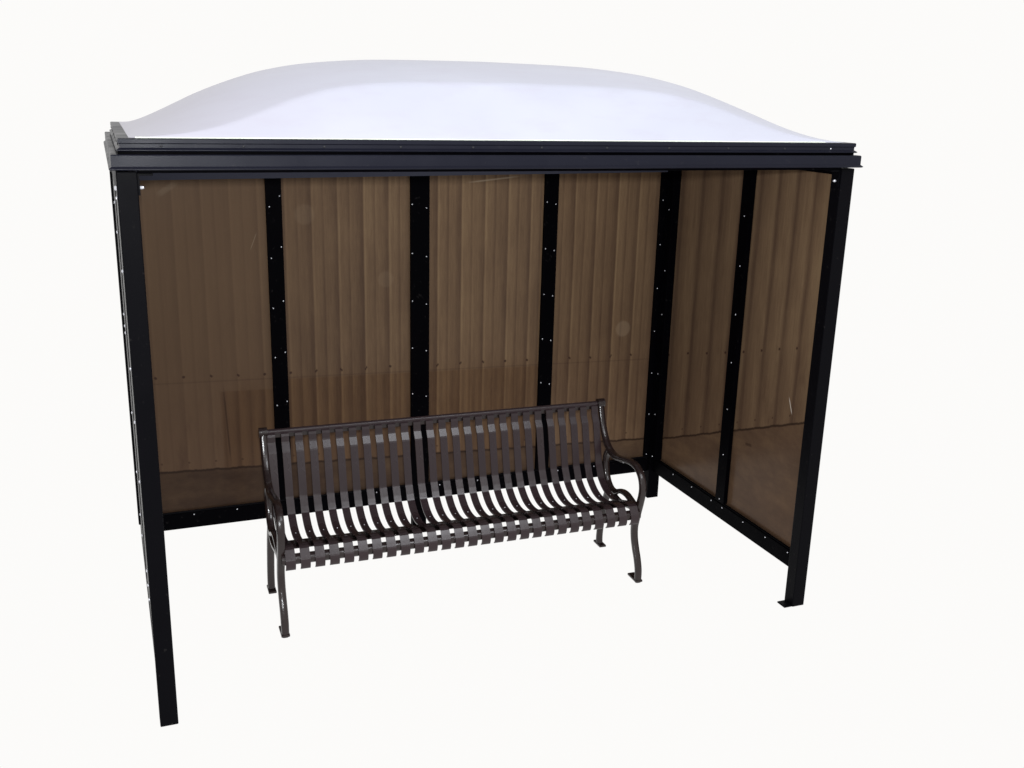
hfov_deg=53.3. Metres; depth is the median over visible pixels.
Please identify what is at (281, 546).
bench
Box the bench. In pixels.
[258,398,645,637]
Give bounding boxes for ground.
[0,121,1023,767]
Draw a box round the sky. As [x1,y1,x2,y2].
[0,0,1023,137]
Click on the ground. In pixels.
(894, 639)
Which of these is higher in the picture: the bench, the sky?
the sky
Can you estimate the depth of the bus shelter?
5.25 m
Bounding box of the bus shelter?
[104,60,862,726]

